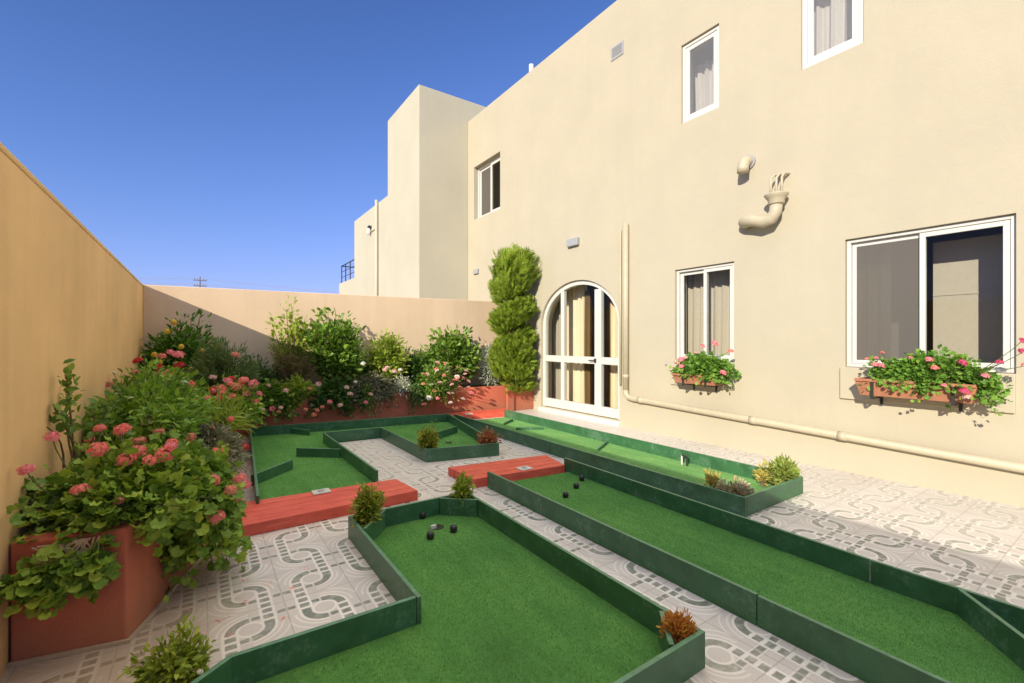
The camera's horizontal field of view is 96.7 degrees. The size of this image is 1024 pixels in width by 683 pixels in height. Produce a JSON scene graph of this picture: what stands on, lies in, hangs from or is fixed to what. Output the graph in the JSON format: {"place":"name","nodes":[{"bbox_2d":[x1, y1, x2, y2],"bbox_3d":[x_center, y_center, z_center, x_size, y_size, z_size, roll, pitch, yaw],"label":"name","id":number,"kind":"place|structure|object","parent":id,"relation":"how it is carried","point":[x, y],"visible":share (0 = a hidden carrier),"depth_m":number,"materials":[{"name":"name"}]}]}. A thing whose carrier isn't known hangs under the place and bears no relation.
{"place":"outdoors","nodes":[
{"label":"outdoors","id":0,"kind":"place"},
{"bbox_2d":[0,0,616,293],"label":"sky","id":1,"kind":"structure","parent":0,"point":[241,141],"materials":[{"name":"blue"}]},
{"bbox_2d":[0,409,1023,682],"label":"terrace paving","id":2,"kind":"structure","parent":0,"point":[968,543],"depth_m":2.77,"materials":[{"name":"tile"}]},
{"bbox_2d":[6,425,231,668],"bbox_3d":[-2.981,1.095,4.072,1.007,0.510,4.799,0,0,-34],"label":"raised planter","id":3,"kind":"object","parent":2,"relation":"on","point":[126,606],"visible":0.42,"depth_m":2.01,"materials":[{"name":"red paint"}]},
{"bbox_2d":[0,521,122,619],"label":"geranium","id":4,"kind":"object","parent":3,"relation":"on","point":[58,577],"visible":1,"depth_m":1.88,"materials":[{"name":"green plant"}]},
{"bbox_2d":[47,359,122,469],"bbox_3d":[-2.381,0.498,2.486,0.276,0.809,0.420,0,0,-22],"label":"shrub","id":5,"kind":"object","parent":3,"relation":"on","point":[72,427],"visible":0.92,"depth_m":2.51,"materials":[{"name":"green plant"}]},
{"bbox_2d":[6,423,228,556],"bbox_3d":[-1.996,0.711,2.423,0.855,0.585,1.053,0,0,-34],"label":"geranium","id":6,"kind":"object","parent":3,"relation":"on","point":[109,485],"visible":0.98,"depth_m":2.16,"materials":[{"name":"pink plant"}]},
{"bbox_2d":[72,419,218,464],"bbox_3d":[-2.426,0.751,2.978,0.786,0.462,0.675,0,0,39],"label":"geranium","id":7,"kind":"object","parent":3,"relation":"on","point":[142,432],"visible":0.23,"depth_m":2.97,"materials":[{"name":"pink plant"}]},
{"bbox_2d":[80,354,222,456],"bbox_3d":[-2.644,0.512,3.364,0.863,0.846,1.357,0,0,-34],"label":"flowering bush","id":8,"kind":"object","parent":3,"relation":"on","point":[167,406],"visible":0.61,"depth_m":3.26,"materials":[{"name":"green plant"}]},
{"bbox_2d":[106,366,198,407],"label":"flowering bush","id":9,"kind":"object","parent":3,"relation":"on","point":[133,379],"visible":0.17,"depth_m":4.01,"materials":[{"name":"pink plant"}]},
{"bbox_2d":[123,349,207,411],"bbox_3d":[-3.656,0.522,4.800,0.803,0.880,0.872,0,0,-34],"label":"geranium","id":10,"kind":"object","parent":3,"relation":"on","point":[178,354],"visible":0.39,"depth_m":4.80,"materials":[{"name":"pink plant"}]},
{"bbox_2d":[159,440,252,603],"bbox_3d":[-1.828,0.963,2.673,0.542,0.803,0.880,0,0,-34],"label":"geranium","id":11,"kind":"object","parent":3,"relation":"on","point":[226,527],"visible":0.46,"depth_m":2.49,"materials":[{"name":"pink plant"}]},
{"bbox_2d":[181,334,261,398],"bbox_3d":[-3.737,0.421,5.879,0.930,1.033,0.926,0,0,-34],"label":"rosemary bush","id":12,"kind":"object","parent":3,"relation":"on","point":[217,363],"visible":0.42,"depth_m":5.76,"materials":[{"name":"green plant"}]},
{"bbox_2d":[192,421,253,474],"bbox_3d":[-2.509,0.916,3.752,0.590,0.535,1.310,0,0,-42],"label":"sedum","id":13,"kind":"object","parent":3,"relation":"on","point":[213,435],"visible":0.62,"depth_m":3.71,"materials":[{"name":"grey plant"}]},
{"bbox_2d":[197,380,256,451],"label":"strappy plant","id":14,"kind":"object","parent":3,"relation":"on","point":[228,415],"visible":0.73,"depth_m":4.47,"materials":[{"name":"green plant"}]},
{"bbox_2d":[204,374,264,430],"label":"geranium","id":15,"kind":"object","parent":3,"relation":"on","point":[251,404],"visible":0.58,"depth_m":5.27,"materials":[{"name":"red plant"}]},
{"bbox_2d":[116,613,217,682],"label":"shrublet","id":16,"kind":"object","parent":2,"relation":"on","point":[185,662],"visible":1,"depth_m":1.69,"materials":[{"name":"green plant"}]},
{"bbox_2d":[143,285,506,394],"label":"garden wall","id":17,"kind":"structure","parent":2,"relation":"on","point":[240,316],"depth_m":7.52,"materials":[{"name":"paint"}]},
{"bbox_2d":[241,479,417,537],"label":"tee deck","id":18,"kind":"structure","parent":2,"relation":"on","point":[274,514],"depth_m":3.52,"materials":[{"name":"red paint"}]},
{"bbox_2d":[249,414,498,503],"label":"minigolf lane","id":19,"kind":"structure","parent":2,"relation":"on","point":[290,459],"depth_m":5.34,"materials":[{"name":"green carpet"}]},
{"bbox_2d":[415,421,440,450],"bbox_3d":[-0.964,1.108,5.226,0.305,0.447,0.274,0,0,7],"label":"shrublet","id":20,"kind":"object","parent":19,"relation":"on","point":[429,439],"visible":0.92,"depth_m":5.19,"materials":[{"name":"green plant"}]},
{"bbox_2d":[476,425,503,446],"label":"dry succulent","id":21,"kind":"object","parent":19,"relation":"on","point":[488,437],"visible":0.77,"depth_m":5.44,"materials":[{"name":"brown plant"}]},
{"bbox_2d":[232,383,532,437],"bbox_3d":[-2.357,1.090,7.738,6.165,0.520,0.950,0,0,-34],"label":"raised planter","id":22,"kind":"object","parent":2,"relation":"on","point":[482,397],"visible":0.34,"depth_m":7.99,"materials":[{"name":"red paint"}]},
{"bbox_2d":[138,309,219,378],"bbox_3d":[-4.536,0.240,6.272,1.056,1.450,0.992,0,0,-34],"label":"citrus tree","id":23,"kind":"object","parent":22,"relation":"on","point":[180,341],"visible":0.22,"depth_m":6.12,"materials":[{"name":"green plant"}]},
{"bbox_2d":[246,354,281,389],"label":"shrub","id":24,"kind":"object","parent":22,"relation":"on","point":[264,373],"visible":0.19,"depth_m":6.84,"materials":[{"name":"green plant"}]},
{"bbox_2d":[251,378,320,425],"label":"geranium","id":25,"kind":"object","parent":22,"relation":"in","point":[275,400],"visible":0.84,"depth_m":6.61,"materials":[{"name":"green plant"}]},
{"bbox_2d":[265,296,316,379],"bbox_3d":[-3.409,0.084,7.198,0.890,1.637,0.490,0,0,-34],"label":"young tree","id":26,"kind":"object","parent":22,"relation":"on","point":[295,332],"visible":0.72,"depth_m":7.10,"materials":[{"name":"green plant"}]},
{"bbox_2d":[267,333,316,384],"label":"twiggy shrub","id":27,"kind":"object","parent":22,"relation":"on","point":[284,371],"visible":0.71,"depth_m":6.97,"materials":[{"name":"brown plant"}]},
{"bbox_2d":[280,372,316,405],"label":"bushy plant","id":28,"kind":"object","parent":22,"relation":"on","point":[298,385],"visible":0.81,"depth_m":6.80,"materials":[{"name":"green plant"}]},
{"bbox_2d":[303,375,360,418],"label":"geranium","id":29,"kind":"object","parent":22,"relation":"in","point":[332,392],"visible":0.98,"depth_m":7.01,"materials":[{"name":"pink plant"}]},
{"bbox_2d":[299,307,365,388],"bbox_3d":[-2.906,0.158,7.391,1.110,1.492,0.855,0,0,-34],"label":"hibiscus bush","id":30,"kind":"object","parent":22,"relation":"on","point":[335,353],"visible":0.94,"depth_m":7.26,"materials":[{"name":"green plant"}]},
{"bbox_2d":[349,357,373,385],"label":"shrub","id":31,"kind":"object","parent":22,"relation":"on","point":[364,371],"visible":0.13,"depth_m":7.74,"materials":[{"name":"green plant"}]},
{"bbox_2d":[357,383,375,417],"bbox_3d":[-2.335,0.945,7.317,0.291,0.572,0.278,0,0,-34],"label":"green trailer","id":32,"kind":"object","parent":22,"relation":"on","point":[363,394],"visible":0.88,"depth_m":7.28,"materials":[{"name":"green plant"}]},
{"bbox_2d":[346,361,402,415],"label":"trailing plant","id":33,"kind":"object","parent":22,"relation":"in","point":[383,388],"visible":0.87,"depth_m":7.40,"materials":[{"name":"white plant"}]},
{"bbox_2d":[360,327,413,387],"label":"shrub","id":34,"kind":"object","parent":22,"relation":"on","point":[390,354],"visible":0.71,"depth_m":7.83,"materials":[{"name":"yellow plant"}]},
{"bbox_2d":[392,373,414,397],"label":"silver plant","id":35,"kind":"object","parent":22,"relation":"on","point":[402,385],"visible":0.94,"depth_m":7.72,"materials":[{"name":"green plant"}]},
{"bbox_2d":[403,382,424,414],"bbox_3d":[-1.643,0.971,7.706,0.380,0.561,0.297,0,0,-34],"label":"green trailer","id":36,"kind":"object","parent":22,"relation":"on","point":[414,392],"visible":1,"depth_m":7.68,"materials":[{"name":"green plant"}]},
{"bbox_2d":[399,347,430,390],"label":"shrub","id":37,"kind":"object","parent":22,"relation":"on","point":[413,369],"visible":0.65,"depth_m":8.23,"materials":[{"name":"green plant"}]},
{"bbox_2d":[411,339,454,376],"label":"shrub","id":38,"kind":"object","parent":22,"relation":"on","point":[426,353],"visible":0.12,"depth_m":8.42,"materials":[{"name":"green plant"}]},
{"bbox_2d":[410,359,473,408],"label":"rose bush","id":39,"kind":"object","parent":22,"relation":"in","point":[435,383],"visible":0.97,"depth_m":7.86,"materials":[{"name":"green plant"}]},
{"bbox_2d":[424,325,483,387],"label":"leaved shrub","id":40,"kind":"object","parent":22,"relation":"on","point":[457,351],"visible":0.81,"depth_m":8.56,"materials":[{"name":"green plant"}]},
{"bbox_2d":[476,342,499,385],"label":"variegated plant","id":41,"kind":"object","parent":22,"relation":"on","point":[485,371],"visible":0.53,"depth_m":8.99,"materials":[{"name":"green plant"}]},
{"bbox_2d":[485,242,541,394],"bbox_3d":[0.033,-0.427,8.890,1.148,2.894,1.083,0,0,-34],"label":"spiral cypress","id":42,"kind":"object","parent":22,"relation":"on","point":[512,352],"visible":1,"depth_m":8.67,"materials":[{"name":"green plant"}]},
{"bbox_2d":[191,494,704,682],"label":"minigolf lane","id":43,"kind":"structure","parent":2,"relation":"on","point":[486,593],"depth_m":2.10,"materials":[{"name":"green carpet"}]},
{"bbox_2d":[348,481,387,527],"bbox_3d":[-0.989,1.142,3.107,0.265,0.379,0.263,0,0,-7],"label":"shrublet","id":44,"kind":"object","parent":43,"relation":"on","point":[367,504],"visible":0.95,"depth_m":3.07,"materials":[{"name":"green plant"}]},
{"bbox_2d":[420,512,425,518],"bbox_3d":[-0.672,1.304,3.420,0.052,0.050,0.052,0,0,-34],"label":"peg","id":45,"kind":"object","parent":43,"relation":"on","point":[422,515],"visible":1,"depth_m":3.40,"materials":[{"name":"black plastic"}]},
{"bbox_2d":[426,531,433,539],"bbox_3d":[-0.550,1.304,3.066,0.052,0.050,0.052,0,0,-34],"label":"peg","id":46,"kind":"object","parent":43,"relation":"on","point":[429,535],"visible":1,"depth_m":3.05,"materials":[{"name":"black plastic"}]},
{"bbox_2d":[450,524,456,532],"bbox_3d":[-0.408,1.304,3.176,0.052,0.050,0.052,0,0,-34],"label":"peg","id":47,"kind":"object","parent":43,"relation":"on","point":[453,528],"visible":1,"depth_m":3.16,"materials":[{"name":"black plastic"}]},
{"bbox_2d":[447,470,475,506],"bbox_3d":[-0.394,1.167,3.544,0.251,0.329,0.211,0,0,-34],"label":"shrublet","id":48,"kind":"object","parent":43,"relation":"on","point":[461,488],"visible":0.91,"depth_m":3.52,"materials":[{"name":"green plant"}]},
{"bbox_2d":[656,607,697,644],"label":"succulent","id":49,"kind":"object","parent":43,"relation":"on","point":[678,626],"visible":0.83,"depth_m":1.89,"materials":[{"name":"orange plant"}]},
{"bbox_2d":[430,408,507,418],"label":"tee deck","id":50,"kind":"structure","parent":2,"relation":"on","point":[482,414],"depth_m":8.04,"materials":[{"name":"red paint"}]},
{"bbox_2d":[448,455,564,487],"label":"tee deck","id":51,"kind":"structure","parent":2,"relation":"on","point":[524,468],"depth_m":4.54,"materials":[{"name":"red paint"}]},
{"bbox_2d":[454,410,802,516],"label":"minigolf lane","id":52,"kind":"structure","parent":2,"relation":"on","point":[677,471],"depth_m":4.91,"materials":[{"name":"green carpet"}]},
{"bbox_2d":[701,468,721,487],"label":"succulent","id":53,"kind":"object","parent":52,"relation":"on","point":[709,479],"visible":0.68,"depth_m":3.81,"materials":[{"name":"yellow plant"}]},
{"bbox_2d":[714,475,754,496],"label":"succulent","id":54,"kind":"object","parent":52,"relation":"on","point":[736,488],"visible":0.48,"depth_m":3.65,"materials":[{"name":"grey plant"}]},
{"bbox_2d":[752,458,772,486],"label":"succulent","id":55,"kind":"object","parent":52,"relation":"on","point":[760,473],"visible":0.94,"depth_m":4.14,"materials":[{"name":"yellow plant"}]},
{"bbox_2d":[761,454,801,485],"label":"succulent","id":56,"kind":"object","parent":52,"relation":"on","point":[782,469],"visible":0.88,"depth_m":4.05,"materials":[{"name":"green plant"}]},
{"bbox_2d":[487,458,1023,682],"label":"minigolf lane","id":57,"kind":"structure","parent":2,"relation":"on","point":[865,619],"depth_m":2.42,"materials":[{"name":"green carpet"}]},
{"bbox_2d":[563,491,568,497],"bbox_3d":[0.457,1.304,3.878,0.052,0.050,0.052,0,0,-34],"label":"peg","id":58,"kind":"object","parent":57,"relation":"on","point":[565,494],"visible":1,"depth_m":3.86,"materials":[{"name":"black plastic"}]},
{"bbox_2d":[573,482,578,488],"bbox_3d":[0.581,1.304,4.121,0.052,0.050,0.052,0,0,-34],"label":"peg","id":59,"kind":"object","parent":57,"relation":"on","point":[575,485],"visible":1,"depth_m":4.10,"materials":[{"name":"black plastic"}]},
{"label":"ground","id":60,"kind":"structure","parent":0,"visible":0},
{"bbox_2d":[0,142,142,677],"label":"garden wall","id":61,"kind":"structure","parent":60,"relation":"on","point":[71,285],"depth_m":2.34,"materials":[{"name":"paint"}]},
{"bbox_2d":[137,277,338,292],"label":"utility pole","id":62,"kind":"object","parent":60,"relation":"on","point":[199,280],"visible":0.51,"depth_m":49.72,"materials":[{"name":"grey wood"}]},
{"bbox_2d":[339,0,1023,507],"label":"house","id":63,"kind":"structure","parent":60,"relation":"on","point":[803,208],"depth_m":5.46,"materials":[{"name":"beige paint"}]},
{"bbox_2d":[478,156,499,217],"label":"window","id":64,"kind":"structure","parent":63,"relation":"in","point":[485,173],"depth_m":10.96,"materials":[{"name":"white paint"}]},
{"bbox_2d":[538,280,620,426],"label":"arched door","id":65,"kind":"structure","parent":63,"relation":"in","point":[584,358],"depth_m":8.47,"materials":[{"name":"white paint"}]},
{"bbox_2d":[671,373,723,391],"bbox_3d":[2.426,0.534,5.925,0.257,0.231,0.630,0,0,-34],"label":"window box","id":66,"kind":"object","parent":63,"relation":"attached to","point":[711,382],"visible":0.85,"depth_m":5.88,"materials":[{"name":"ceramic"}]},
{"bbox_2d":[669,340,740,389],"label":"geranium","id":67,"kind":"object","parent":66,"relation":"in","point":[704,364],"visible":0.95,"depth_m":5.70,"materials":[{"name":"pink plant"}]},
{"bbox_2d":[683,25,718,122],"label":"window","id":68,"kind":"structure","parent":63,"relation":"in","point":[705,60],"depth_m":6.33,"materials":[{"name":"white paint"}]},
{"bbox_2d":[671,262,734,389],"bbox_3d":[2.709,-0.297,6.162,0.487,1.805,1.200,0,0,-34],"label":"window","id":69,"kind":"structure","parent":63,"relation":"in","point":[710,289],"depth_m":6.32,"materials":[{"name":"white paint"}]},
{"bbox_2d":[802,0,863,69],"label":"window","id":70,"kind":"structure","parent":63,"relation":"in","point":[830,28],"depth_m":5.05,"materials":[{"name":"white paint"}]},
{"bbox_2d":[854,377,978,411],"bbox_3d":[3.656,0.482,4.132,0.257,0.266,0.840,0,0,-34],"label":"window box","id":71,"kind":"object","parent":63,"relation":"attached to","point":[881,392],"visible":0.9,"depth_m":4.08,"materials":[{"name":"ceramic"}]},
{"bbox_2d":[859,338,1023,415],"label":"geranium","id":72,"kind":"object","parent":71,"relation":"in","point":[920,367],"visible":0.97,"depth_m":3.90,"materials":[{"name":"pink plant"}]},
{"bbox_2d":[840,214,1015,413],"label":"window","id":73,"kind":"structure","parent":63,"relation":"in","point":[953,286],"depth_m":4.38,"materials":[{"name":"white paint"}]}
]}

